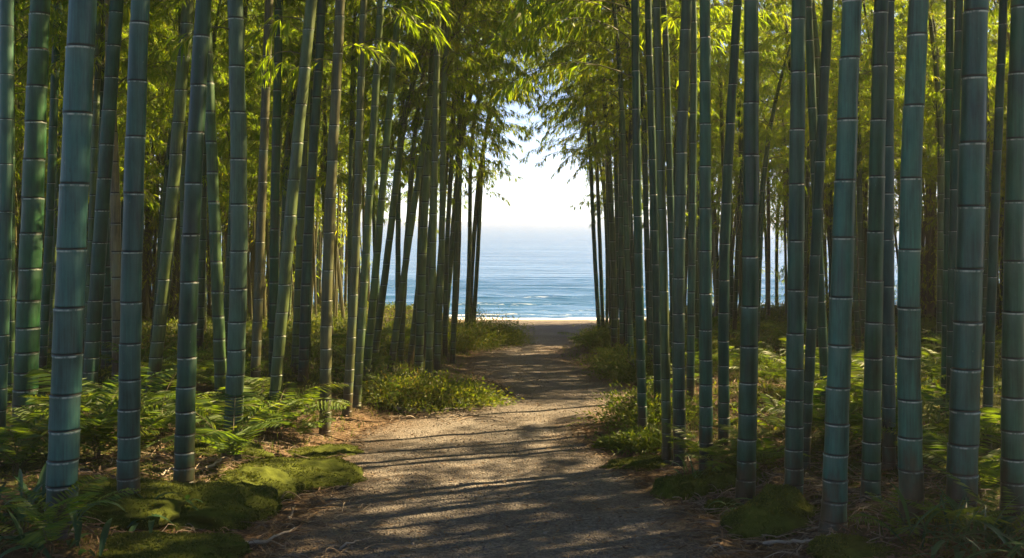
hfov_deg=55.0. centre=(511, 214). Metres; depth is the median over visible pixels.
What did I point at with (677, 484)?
moss mound
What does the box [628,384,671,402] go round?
fern
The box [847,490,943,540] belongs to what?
fern
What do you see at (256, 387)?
fern
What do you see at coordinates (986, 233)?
bamboo
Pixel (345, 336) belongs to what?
fern
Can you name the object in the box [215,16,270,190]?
bamboo
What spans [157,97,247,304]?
bamboo
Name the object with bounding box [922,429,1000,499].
fern
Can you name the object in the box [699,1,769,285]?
bamboo
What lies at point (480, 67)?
bamboo
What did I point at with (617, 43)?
bamboo
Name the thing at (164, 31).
bamboo
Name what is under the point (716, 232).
bamboo
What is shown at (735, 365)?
fern
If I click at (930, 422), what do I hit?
fern
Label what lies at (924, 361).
fern
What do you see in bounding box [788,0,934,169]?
bamboo
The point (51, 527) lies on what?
fern
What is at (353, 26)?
bamboo
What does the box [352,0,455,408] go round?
bamboo
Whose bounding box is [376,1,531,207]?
bamboo
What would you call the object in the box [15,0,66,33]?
bamboo
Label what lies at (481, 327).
shrub
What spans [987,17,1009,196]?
bamboo
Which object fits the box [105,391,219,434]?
fern
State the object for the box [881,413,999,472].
fern
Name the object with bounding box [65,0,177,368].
bamboo
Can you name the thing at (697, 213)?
bamboo
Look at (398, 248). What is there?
bamboo
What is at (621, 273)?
bamboo
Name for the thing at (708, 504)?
moss mound
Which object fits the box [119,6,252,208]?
bamboo
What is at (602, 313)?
bamboo
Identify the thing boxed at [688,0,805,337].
bamboo
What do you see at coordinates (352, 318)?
bamboo
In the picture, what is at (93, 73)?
bamboo
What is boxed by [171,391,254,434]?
fern
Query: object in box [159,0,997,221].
sky
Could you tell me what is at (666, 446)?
bamboo
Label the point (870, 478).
bamboo
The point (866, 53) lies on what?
bamboo
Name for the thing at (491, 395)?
shrub
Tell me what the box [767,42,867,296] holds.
bamboo
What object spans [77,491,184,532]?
broadleaf plant
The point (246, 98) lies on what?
bamboo
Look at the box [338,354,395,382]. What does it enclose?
fern
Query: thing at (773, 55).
bamboo
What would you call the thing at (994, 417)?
fern
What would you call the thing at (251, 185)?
bamboo
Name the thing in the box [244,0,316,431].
bamboo
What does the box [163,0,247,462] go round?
bamboo
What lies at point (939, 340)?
fern
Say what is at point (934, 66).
bamboo
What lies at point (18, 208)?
bamboo thicket
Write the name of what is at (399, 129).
bamboo
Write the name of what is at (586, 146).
bamboo
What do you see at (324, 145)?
bamboo
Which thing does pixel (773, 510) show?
moss mound
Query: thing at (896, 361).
fern
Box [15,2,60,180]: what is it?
bamboo
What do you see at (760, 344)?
fern
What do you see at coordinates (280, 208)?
bamboo
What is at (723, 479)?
moss mound
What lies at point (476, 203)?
bamboo
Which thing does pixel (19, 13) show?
bamboo
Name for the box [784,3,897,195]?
bamboo
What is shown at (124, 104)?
bamboo
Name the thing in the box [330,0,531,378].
bamboo
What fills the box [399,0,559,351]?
bamboo
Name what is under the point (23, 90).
bamboo
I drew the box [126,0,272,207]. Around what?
bamboo
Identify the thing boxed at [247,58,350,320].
bamboo
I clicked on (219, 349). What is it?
bamboo
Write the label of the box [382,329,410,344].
fern
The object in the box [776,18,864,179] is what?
bamboo
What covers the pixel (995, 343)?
fern
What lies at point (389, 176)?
bamboo
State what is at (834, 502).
bamboo
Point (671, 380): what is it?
fern
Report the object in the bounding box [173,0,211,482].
bamboo
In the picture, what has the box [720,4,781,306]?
bamboo
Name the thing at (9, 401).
fern
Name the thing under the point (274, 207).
bamboo
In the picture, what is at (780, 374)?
fern
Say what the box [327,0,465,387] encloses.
bamboo
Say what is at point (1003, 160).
bamboo
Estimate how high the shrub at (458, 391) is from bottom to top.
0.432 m
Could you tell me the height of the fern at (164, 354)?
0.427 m
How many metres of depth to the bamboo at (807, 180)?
15.94 m
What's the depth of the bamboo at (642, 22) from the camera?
10.97 m
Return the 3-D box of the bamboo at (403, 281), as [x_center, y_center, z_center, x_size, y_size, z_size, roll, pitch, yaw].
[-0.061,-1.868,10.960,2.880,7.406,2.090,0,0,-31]
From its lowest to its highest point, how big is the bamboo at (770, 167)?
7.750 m
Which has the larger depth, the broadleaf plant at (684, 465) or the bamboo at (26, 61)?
the bamboo at (26, 61)
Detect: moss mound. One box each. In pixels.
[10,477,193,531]
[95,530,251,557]
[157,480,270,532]
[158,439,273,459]
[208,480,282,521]
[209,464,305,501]
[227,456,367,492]
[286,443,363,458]
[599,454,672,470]
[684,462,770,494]
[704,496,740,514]
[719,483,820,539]
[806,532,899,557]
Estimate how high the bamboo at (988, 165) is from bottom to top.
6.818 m
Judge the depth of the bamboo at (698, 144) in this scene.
14.35 m
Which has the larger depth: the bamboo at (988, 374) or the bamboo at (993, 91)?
the bamboo at (993, 91)
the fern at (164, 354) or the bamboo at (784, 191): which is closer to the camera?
the fern at (164, 354)
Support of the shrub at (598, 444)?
on the ground
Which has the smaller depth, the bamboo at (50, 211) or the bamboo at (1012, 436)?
the bamboo at (1012, 436)
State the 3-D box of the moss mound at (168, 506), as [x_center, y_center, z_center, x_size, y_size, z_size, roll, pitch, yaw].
[-1.952,1.339,4.643,0.830,0.167,0.642,0,0,0]
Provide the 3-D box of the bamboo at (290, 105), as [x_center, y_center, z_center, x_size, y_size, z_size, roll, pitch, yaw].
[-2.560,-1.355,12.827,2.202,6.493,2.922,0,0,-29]
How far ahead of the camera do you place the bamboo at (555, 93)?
12.96 m
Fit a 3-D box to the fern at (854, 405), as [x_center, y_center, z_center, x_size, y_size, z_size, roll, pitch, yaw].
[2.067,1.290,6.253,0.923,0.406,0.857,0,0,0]
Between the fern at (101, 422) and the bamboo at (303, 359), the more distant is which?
the bamboo at (303, 359)
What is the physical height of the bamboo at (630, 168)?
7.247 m
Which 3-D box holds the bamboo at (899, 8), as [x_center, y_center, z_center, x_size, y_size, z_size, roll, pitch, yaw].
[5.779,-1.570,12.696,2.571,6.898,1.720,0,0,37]
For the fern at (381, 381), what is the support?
on the ground
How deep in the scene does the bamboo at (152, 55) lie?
10.26 m
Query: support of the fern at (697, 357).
on the ground
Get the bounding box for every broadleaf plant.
[0,463,78,530]
[0,502,111,557]
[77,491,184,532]
[185,494,202,509]
[656,453,715,478]
[707,494,749,514]
[929,506,1023,557]
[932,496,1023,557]
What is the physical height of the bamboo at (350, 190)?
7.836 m
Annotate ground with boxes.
[0,305,1023,557]
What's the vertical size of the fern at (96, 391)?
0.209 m
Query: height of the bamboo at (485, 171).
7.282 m
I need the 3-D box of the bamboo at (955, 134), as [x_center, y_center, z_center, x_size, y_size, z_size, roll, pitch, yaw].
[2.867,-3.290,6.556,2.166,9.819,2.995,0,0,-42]
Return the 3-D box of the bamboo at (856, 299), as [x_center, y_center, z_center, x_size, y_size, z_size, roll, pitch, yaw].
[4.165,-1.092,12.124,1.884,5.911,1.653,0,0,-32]
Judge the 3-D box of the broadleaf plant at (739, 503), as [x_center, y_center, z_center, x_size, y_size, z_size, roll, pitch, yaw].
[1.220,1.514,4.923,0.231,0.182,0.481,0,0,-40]
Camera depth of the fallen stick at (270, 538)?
4.54 m
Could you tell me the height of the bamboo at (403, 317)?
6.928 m
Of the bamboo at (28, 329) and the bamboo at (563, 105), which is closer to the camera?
the bamboo at (28, 329)
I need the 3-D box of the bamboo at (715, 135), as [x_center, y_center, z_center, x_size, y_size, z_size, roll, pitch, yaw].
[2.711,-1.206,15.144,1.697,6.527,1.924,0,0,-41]
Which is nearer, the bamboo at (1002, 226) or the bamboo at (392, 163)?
the bamboo at (1002, 226)
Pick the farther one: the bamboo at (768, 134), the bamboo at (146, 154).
the bamboo at (146, 154)
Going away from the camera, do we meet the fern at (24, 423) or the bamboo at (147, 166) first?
the fern at (24, 423)
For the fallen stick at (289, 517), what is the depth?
5.02 m
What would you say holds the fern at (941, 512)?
on the ground
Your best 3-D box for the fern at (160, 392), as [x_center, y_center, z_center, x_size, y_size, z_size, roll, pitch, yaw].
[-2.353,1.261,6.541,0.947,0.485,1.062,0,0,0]
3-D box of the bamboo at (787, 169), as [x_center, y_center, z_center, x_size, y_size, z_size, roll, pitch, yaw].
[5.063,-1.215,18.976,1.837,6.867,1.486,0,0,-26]
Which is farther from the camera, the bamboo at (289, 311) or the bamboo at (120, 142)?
the bamboo at (289, 311)
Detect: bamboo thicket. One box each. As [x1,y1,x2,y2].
[15,11,110,321]
[17,2,376,319]
[686,45,1007,321]
[988,32,1007,318]
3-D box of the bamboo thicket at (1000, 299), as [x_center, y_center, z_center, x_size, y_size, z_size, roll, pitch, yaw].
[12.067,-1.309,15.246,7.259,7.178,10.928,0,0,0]
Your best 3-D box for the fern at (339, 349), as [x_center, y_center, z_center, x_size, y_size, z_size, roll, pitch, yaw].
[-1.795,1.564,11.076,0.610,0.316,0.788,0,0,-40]
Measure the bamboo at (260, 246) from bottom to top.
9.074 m
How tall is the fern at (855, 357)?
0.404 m
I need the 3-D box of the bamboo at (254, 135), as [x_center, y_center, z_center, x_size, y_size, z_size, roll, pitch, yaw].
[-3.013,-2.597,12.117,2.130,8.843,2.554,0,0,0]
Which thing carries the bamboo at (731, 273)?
on the ground
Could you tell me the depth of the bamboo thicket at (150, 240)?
20.47 m
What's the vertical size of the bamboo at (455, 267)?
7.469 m
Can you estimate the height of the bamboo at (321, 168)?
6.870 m
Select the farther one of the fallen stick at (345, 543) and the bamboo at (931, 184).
the bamboo at (931, 184)
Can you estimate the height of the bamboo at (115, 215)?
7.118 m
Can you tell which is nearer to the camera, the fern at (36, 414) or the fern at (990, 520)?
the fern at (990, 520)
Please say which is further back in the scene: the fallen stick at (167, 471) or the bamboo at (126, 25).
the bamboo at (126, 25)
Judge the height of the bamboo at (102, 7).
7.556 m
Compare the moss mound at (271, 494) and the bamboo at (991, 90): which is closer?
the moss mound at (271, 494)
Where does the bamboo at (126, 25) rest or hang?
on the ground
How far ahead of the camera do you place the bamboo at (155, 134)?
21.55 m
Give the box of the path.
[244,321,738,557]
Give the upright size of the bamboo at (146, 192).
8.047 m
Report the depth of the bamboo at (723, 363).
6.51 m
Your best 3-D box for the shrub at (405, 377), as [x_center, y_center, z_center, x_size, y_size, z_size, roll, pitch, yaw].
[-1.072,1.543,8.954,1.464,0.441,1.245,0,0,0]
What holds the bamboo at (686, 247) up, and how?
on the ground
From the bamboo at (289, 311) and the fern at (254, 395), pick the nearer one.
the fern at (254, 395)
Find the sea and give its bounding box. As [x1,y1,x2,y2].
[144,222,999,319]
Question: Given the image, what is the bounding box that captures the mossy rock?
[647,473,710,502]
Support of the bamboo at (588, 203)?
on the ground
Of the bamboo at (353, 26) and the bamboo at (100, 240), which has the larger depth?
the bamboo at (353, 26)
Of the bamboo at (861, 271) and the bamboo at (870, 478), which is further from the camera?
the bamboo at (861, 271)
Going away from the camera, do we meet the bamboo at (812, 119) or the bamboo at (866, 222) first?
the bamboo at (812, 119)
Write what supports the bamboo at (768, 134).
on the ground
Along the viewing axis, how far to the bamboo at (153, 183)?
22.37 m
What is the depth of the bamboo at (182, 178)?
10.88 m
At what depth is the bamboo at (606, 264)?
16.95 m
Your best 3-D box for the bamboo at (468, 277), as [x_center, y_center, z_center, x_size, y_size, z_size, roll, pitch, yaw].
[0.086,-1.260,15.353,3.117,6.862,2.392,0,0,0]
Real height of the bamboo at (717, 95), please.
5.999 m
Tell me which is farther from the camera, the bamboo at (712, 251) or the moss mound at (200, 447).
the bamboo at (712, 251)
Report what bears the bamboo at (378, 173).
on the ground
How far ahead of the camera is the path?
5.67 m
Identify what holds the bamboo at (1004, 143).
on the ground
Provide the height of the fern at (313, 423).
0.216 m
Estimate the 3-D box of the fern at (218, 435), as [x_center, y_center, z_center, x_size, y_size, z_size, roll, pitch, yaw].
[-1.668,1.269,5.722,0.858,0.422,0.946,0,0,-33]
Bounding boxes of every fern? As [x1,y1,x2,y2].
[0,412,91,475]
[0,474,139,554]
[3,405,94,456]
[6,398,93,425]
[7,387,12,407]
[19,367,176,457]
[29,411,158,461]
[39,363,51,372]
[80,378,175,425]
[81,383,146,403]
[82,359,220,439]
[99,339,210,382]
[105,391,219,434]
[105,415,173,452]
[142,319,151,332]
[142,387,295,466]
[147,347,226,389]
[170,359,267,389]
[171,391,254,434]
[196,360,269,384]
[207,374,349,431]
[215,385,271,426]
[243,382,343,437]
[267,319,316,336]
[267,386,351,421]
[282,407,346,439]
[331,337,381,360]
[331,353,395,368]
[332,327,392,349]
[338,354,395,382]
[364,373,412,395]
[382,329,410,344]
[557,320,618,350]
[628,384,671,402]
[646,363,716,390]
[649,426,694,454]
[664,423,736,464]
[670,338,738,377]
[675,442,774,470]
[685,316,739,334]
[685,341,737,359]
[700,440,783,468]
[712,354,761,371]
[718,424,810,470]
[730,393,820,434]
[733,341,785,370]
[757,383,897,435]
[758,336,862,384]
[758,356,785,381]
[780,346,896,386]
[812,404,897,450]
[814,379,897,412]
[819,358,945,411]
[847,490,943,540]
[853,393,1000,453]
[855,347,928,375]
[855,482,1009,557]
[881,411,981,451]
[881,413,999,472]
[895,346,984,375]
[895,495,1014,544]
[921,317,935,331]
[921,329,941,349]
[921,356,983,375]
[921,358,940,383]
[921,390,1000,430]
[922,334,984,347]
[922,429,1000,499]
[923,462,1023,547]
[982,334,1001,352]
[982,339,1001,351]
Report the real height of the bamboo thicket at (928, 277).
6.270 m
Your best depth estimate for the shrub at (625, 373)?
11.00 m
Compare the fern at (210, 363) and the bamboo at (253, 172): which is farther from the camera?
the bamboo at (253, 172)
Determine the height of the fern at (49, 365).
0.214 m
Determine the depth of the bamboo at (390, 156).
22.19 m
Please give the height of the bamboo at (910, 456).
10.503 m
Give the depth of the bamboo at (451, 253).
14.89 m
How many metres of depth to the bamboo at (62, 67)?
10.08 m
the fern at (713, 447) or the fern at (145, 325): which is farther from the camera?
the fern at (145, 325)
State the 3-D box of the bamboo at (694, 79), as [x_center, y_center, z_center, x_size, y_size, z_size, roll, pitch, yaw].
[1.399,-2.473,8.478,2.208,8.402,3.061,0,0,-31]
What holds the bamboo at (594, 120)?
on the ground
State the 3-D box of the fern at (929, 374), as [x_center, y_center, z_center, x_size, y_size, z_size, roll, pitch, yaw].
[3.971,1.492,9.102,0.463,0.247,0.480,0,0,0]
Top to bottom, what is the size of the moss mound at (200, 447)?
0.154 m
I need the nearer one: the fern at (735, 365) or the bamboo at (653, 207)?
the bamboo at (653, 207)
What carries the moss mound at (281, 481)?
on the ground
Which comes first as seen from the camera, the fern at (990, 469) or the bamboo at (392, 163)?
the fern at (990, 469)
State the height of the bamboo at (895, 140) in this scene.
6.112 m
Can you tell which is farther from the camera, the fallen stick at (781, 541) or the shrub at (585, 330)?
the shrub at (585, 330)
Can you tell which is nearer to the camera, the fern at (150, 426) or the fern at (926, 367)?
the fern at (150, 426)
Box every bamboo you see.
[0,0,13,466]
[7,0,67,408]
[9,0,50,438]
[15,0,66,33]
[15,0,121,87]
[15,0,122,338]
[15,0,168,348]
[15,0,218,385]
[15,1,66,94]
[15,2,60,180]
[15,2,67,134]
[15,3,62,133]
[15,5,62,132]
[15,7,148,70]
[15,9,122,184]
[15,20,127,347]
[15,35,63,316]
[18,0,181,364]
[18,4,173,354]
[21,26,149,215]
[22,4,154,360]
[22,32,148,212]
[39,1,61,377]
[43,0,96,540]
[50,8,173,173]
[60,8,228,195]
[60,85,167,220]
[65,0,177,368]
[81,0,123,407]
[95,0,304,94]
[103,0,273,260]
[111,30,161,302]
[116,0,149,494]
[117,0,270,295]
[117,0,296,350]
[117,10,167,251]
[117,47,172,215]
[118,0,297,341]
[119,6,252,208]
[123,0,226,412]
[123,16,270,330]
[125,0,271,139]
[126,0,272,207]
[143,0,194,403]
[144,105,170,229]
[153,2,282,186]
[157,0,282,385]
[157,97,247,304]
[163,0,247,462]
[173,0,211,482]
[177,56,273,232]
[207,2,381,329]
[213,0,390,360]
[214,0,315,353]
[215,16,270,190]
[216,0,375,373]
[216,10,299,184]
[217,1,366,229]
[218,0,294,270]
[218,9,336,279]
[219,5,349,231]
[221,0,374,267]
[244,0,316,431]
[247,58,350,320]
[250,0,272,393]
[258,0,401,307]
[269,2,400,236]
[279,0,464,332]
[280,0,381,334]
[281,0,395,437]
[283,0,325,381]
[307,0,403,215]
[316,5,395,220]
[316,91,346,303]
[322,0,544,363]
[324,1,502,352]
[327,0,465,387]
[327,6,415,317]
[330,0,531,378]
[331,0,514,380]
[339,1,417,245]
[341,0,421,416]
[341,0,538,367]
[342,63,413,221]
[345,5,408,289]
[348,3,538,358]
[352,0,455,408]
[362,4,508,277]
[365,31,462,262]
[369,0,497,370]
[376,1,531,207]
[378,31,505,288]
[380,0,563,367]
[380,3,543,356]
[384,0,565,363]
[385,40,477,233]
[387,0,493,371]
[393,2,530,326]
[394,1,572,343]
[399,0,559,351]
[417,7,553,341]
[438,5,554,328]
[449,15,561,328]
[483,0,647,428]
[497,5,647,325]
[505,0,671,463]
[512,0,628,328]
[516,2,665,330]
[522,9,674,335]
[523,32,613,325]
[526,36,649,229]
[530,0,713,333]
[534,0,673,346]
[535,38,649,288]
[537,0,713,340]
[542,0,730,236]
[542,15,687,190]
[545,0,699,339]
[545,0,728,376]
[546,0,713,347]
[546,19,666,209]
[554,0,727,363]
[557,0,721,359]
[558,2,698,231]
[575,66,672,232]
[577,0,790,386]
[594,0,769,364]
[602,0,730,353]
[607,8,713,185]
[611,89,717,228]
[627,3,743,215]
[641,0,841,400]
[642,5,726,146]
[642,16,727,330]
[645,0,660,412]
[663,88,737,254]
[664,80,718,306]
[669,0,806,214]
[669,3,728,161]
[670,1,764,342]
[672,0,691,466]
[672,87,737,320]
[672,89,735,290]
[673,19,736,275]
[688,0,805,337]
[696,0,872,348]
[697,0,791,80]
[698,1,786,321]
[699,0,712,471]
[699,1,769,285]
[710,0,839,145]
[718,0,741,446]
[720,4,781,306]
[727,5,807,318]
[729,0,904,356]
[731,1,818,173]
[735,0,758,502]
[741,3,810,206]
[742,0,870,323]
[758,3,868,223]
[759,1,837,203]
[759,19,869,218]
[762,0,942,341]
[766,151,788,306]
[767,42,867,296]
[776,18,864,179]
[777,5,864,229]
[782,0,939,354]
[783,0,805,493]
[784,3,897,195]
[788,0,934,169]
[790,0,954,140]
[803,0,832,470]
[805,0,827,405]
[805,0,945,335]
[806,0,945,179]
[818,0,861,533]
[820,8,896,264]
[824,1,903,226]
[826,72,925,225]
[828,0,925,180]
[859,0,888,502]
[859,0,989,186]
[866,0,1009,165]
[871,0,945,156]
[881,0,896,470]
[894,0,1006,204]
[894,0,1010,353]
[894,6,945,194]
[894,7,993,172]
[894,12,936,193]
[895,1,990,220]
[895,5,1005,188]
[896,0,928,535]
[900,19,1009,230]
[903,3,1006,203]
[904,0,1009,335]
[929,25,1004,323]
[930,23,1006,323]
[931,0,1009,141]
[939,0,953,414]
[943,0,988,538]
[946,0,962,431]
[963,0,1010,18]
[981,0,1007,451]
[987,0,1009,155]
[987,2,1004,205]
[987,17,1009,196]
[987,25,1008,217]
[988,63,1008,86]
[989,0,994,18]
[999,0,1023,532]
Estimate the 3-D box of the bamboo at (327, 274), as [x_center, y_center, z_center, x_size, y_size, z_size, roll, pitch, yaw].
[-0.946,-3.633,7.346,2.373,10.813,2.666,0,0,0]
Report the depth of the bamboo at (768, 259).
20.24 m
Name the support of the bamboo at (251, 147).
on the ground
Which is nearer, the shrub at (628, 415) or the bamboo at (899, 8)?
the shrub at (628, 415)
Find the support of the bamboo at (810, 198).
on the ground
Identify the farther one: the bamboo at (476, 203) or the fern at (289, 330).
the bamboo at (476, 203)
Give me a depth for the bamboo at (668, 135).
9.41 m
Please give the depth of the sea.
48.12 m
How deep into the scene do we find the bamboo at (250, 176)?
17.91 m
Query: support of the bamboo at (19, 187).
on the ground
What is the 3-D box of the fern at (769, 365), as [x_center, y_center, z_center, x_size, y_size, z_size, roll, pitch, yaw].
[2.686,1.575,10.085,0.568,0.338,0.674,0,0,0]
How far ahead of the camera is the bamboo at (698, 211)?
18.77 m
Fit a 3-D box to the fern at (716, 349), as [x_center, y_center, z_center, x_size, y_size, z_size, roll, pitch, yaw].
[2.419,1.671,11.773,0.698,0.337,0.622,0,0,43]
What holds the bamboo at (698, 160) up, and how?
on the ground
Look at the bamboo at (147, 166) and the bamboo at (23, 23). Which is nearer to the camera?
the bamboo at (23, 23)
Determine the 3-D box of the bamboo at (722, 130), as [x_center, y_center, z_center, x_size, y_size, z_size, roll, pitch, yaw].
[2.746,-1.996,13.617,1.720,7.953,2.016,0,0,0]
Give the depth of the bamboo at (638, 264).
7.26 m
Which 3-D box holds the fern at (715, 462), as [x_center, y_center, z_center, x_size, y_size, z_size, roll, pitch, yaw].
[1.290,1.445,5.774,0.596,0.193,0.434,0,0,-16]
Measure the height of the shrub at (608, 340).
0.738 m
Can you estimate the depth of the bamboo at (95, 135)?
10.00 m
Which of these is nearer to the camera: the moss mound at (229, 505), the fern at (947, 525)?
the fern at (947, 525)
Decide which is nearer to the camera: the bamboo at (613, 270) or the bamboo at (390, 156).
the bamboo at (613, 270)
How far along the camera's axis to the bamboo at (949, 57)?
7.45 m
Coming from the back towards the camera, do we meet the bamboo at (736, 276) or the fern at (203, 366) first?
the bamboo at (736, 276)
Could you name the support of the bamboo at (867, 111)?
on the ground
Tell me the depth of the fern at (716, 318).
15.13 m
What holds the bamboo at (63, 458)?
on the ground
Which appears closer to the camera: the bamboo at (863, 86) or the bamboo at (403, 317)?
the bamboo at (403, 317)
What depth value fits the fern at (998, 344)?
11.46 m
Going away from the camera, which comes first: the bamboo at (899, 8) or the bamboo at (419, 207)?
the bamboo at (899, 8)
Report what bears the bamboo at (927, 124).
on the ground
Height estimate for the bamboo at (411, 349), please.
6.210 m
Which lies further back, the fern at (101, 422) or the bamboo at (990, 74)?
the bamboo at (990, 74)
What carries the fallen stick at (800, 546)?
on the ground
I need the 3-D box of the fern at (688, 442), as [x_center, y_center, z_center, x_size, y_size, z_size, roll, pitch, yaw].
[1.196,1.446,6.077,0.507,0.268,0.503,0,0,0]
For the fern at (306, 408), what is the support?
on the ground
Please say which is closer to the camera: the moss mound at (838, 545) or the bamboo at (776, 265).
the moss mound at (838, 545)
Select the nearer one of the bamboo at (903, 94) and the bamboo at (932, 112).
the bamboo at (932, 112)
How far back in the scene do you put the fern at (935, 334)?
11.63 m
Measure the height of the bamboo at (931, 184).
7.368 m
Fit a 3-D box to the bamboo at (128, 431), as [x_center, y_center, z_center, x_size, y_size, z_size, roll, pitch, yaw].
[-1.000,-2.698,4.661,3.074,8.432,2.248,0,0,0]
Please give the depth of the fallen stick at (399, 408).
8.68 m
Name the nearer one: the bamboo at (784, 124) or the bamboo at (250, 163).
the bamboo at (250, 163)
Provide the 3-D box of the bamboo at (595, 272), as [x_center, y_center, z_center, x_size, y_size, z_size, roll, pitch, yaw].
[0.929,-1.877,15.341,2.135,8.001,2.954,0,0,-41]
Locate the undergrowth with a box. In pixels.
[7,300,1001,471]
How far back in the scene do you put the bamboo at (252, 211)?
18.63 m
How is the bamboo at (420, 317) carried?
on the ground
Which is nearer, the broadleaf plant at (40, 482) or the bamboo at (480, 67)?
the broadleaf plant at (40, 482)
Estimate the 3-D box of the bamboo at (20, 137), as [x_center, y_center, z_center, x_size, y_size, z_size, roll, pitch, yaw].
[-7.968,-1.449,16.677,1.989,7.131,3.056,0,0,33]
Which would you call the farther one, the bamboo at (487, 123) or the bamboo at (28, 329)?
the bamboo at (487, 123)
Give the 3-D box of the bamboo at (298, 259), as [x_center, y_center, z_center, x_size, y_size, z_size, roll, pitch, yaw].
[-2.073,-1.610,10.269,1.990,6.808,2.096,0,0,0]
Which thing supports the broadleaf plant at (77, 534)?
on the ground
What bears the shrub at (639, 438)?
on the ground
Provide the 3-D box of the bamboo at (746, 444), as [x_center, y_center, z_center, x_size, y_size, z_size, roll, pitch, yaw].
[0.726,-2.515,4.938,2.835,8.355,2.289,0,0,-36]
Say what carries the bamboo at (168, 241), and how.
on the ground
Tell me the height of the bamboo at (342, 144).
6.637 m
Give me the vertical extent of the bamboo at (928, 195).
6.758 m
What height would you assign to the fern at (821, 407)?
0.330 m
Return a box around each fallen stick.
[159,467,173,475]
[204,456,225,469]
[247,527,294,544]
[287,505,295,521]
[340,536,372,547]
[393,406,464,411]
[762,533,835,545]
[795,537,808,554]
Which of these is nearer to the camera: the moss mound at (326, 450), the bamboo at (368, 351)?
the moss mound at (326, 450)
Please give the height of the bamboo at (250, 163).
7.522 m
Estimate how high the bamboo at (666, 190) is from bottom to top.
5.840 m
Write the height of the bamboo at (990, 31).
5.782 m
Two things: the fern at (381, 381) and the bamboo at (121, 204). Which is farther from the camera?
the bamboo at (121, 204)
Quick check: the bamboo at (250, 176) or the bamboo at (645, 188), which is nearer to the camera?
the bamboo at (645, 188)
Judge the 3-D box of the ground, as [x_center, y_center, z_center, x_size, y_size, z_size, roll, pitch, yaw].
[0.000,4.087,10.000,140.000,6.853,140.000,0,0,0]
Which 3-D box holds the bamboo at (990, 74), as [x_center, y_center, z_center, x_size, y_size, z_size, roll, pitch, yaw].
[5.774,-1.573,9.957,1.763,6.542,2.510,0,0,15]
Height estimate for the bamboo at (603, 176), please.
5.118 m
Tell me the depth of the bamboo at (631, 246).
14.51 m
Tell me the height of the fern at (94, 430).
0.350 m
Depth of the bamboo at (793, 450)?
4.97 m
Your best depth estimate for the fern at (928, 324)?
16.02 m
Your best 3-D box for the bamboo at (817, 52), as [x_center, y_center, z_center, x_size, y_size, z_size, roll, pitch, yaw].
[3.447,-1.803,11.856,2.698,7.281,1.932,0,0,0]
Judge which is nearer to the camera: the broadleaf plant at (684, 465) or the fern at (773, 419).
the broadleaf plant at (684, 465)
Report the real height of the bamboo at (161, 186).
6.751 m
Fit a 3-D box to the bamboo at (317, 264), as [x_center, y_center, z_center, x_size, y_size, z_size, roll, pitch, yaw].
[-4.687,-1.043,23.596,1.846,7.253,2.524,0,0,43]
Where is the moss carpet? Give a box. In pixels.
[0,363,1023,557]
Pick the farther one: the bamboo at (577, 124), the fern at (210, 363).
the bamboo at (577, 124)
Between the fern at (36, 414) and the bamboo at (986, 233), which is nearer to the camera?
the fern at (36, 414)
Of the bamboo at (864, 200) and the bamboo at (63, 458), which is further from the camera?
the bamboo at (864, 200)
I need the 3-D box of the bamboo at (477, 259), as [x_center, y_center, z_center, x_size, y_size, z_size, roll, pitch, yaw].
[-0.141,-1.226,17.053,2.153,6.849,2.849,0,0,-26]
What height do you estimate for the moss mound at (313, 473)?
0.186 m
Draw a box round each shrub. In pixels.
[317,358,462,413]
[361,364,524,417]
[405,307,524,353]
[442,377,515,407]
[449,305,531,342]
[470,306,543,345]
[562,322,610,346]
[566,370,731,434]
[569,337,670,369]
[570,313,685,350]
[573,340,698,386]
[584,423,697,456]
[591,434,626,452]
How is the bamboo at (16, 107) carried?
on the ground
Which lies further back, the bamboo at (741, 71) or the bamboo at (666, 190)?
the bamboo at (666, 190)
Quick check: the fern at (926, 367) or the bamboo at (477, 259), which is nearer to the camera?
the fern at (926, 367)
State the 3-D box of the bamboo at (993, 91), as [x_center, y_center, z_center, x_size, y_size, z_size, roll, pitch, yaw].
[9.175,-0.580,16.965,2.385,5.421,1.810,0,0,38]
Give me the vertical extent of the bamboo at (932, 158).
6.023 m
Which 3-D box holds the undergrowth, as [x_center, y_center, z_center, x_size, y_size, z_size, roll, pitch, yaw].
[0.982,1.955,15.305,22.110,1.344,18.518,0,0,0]
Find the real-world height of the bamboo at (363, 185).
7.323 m
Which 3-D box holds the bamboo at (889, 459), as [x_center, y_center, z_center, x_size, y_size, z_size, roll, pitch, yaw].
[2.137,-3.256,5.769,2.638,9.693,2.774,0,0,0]
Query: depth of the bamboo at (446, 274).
13.70 m
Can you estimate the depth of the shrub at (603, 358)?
12.09 m
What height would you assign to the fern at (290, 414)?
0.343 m
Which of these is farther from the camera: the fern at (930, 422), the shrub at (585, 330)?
the shrub at (585, 330)

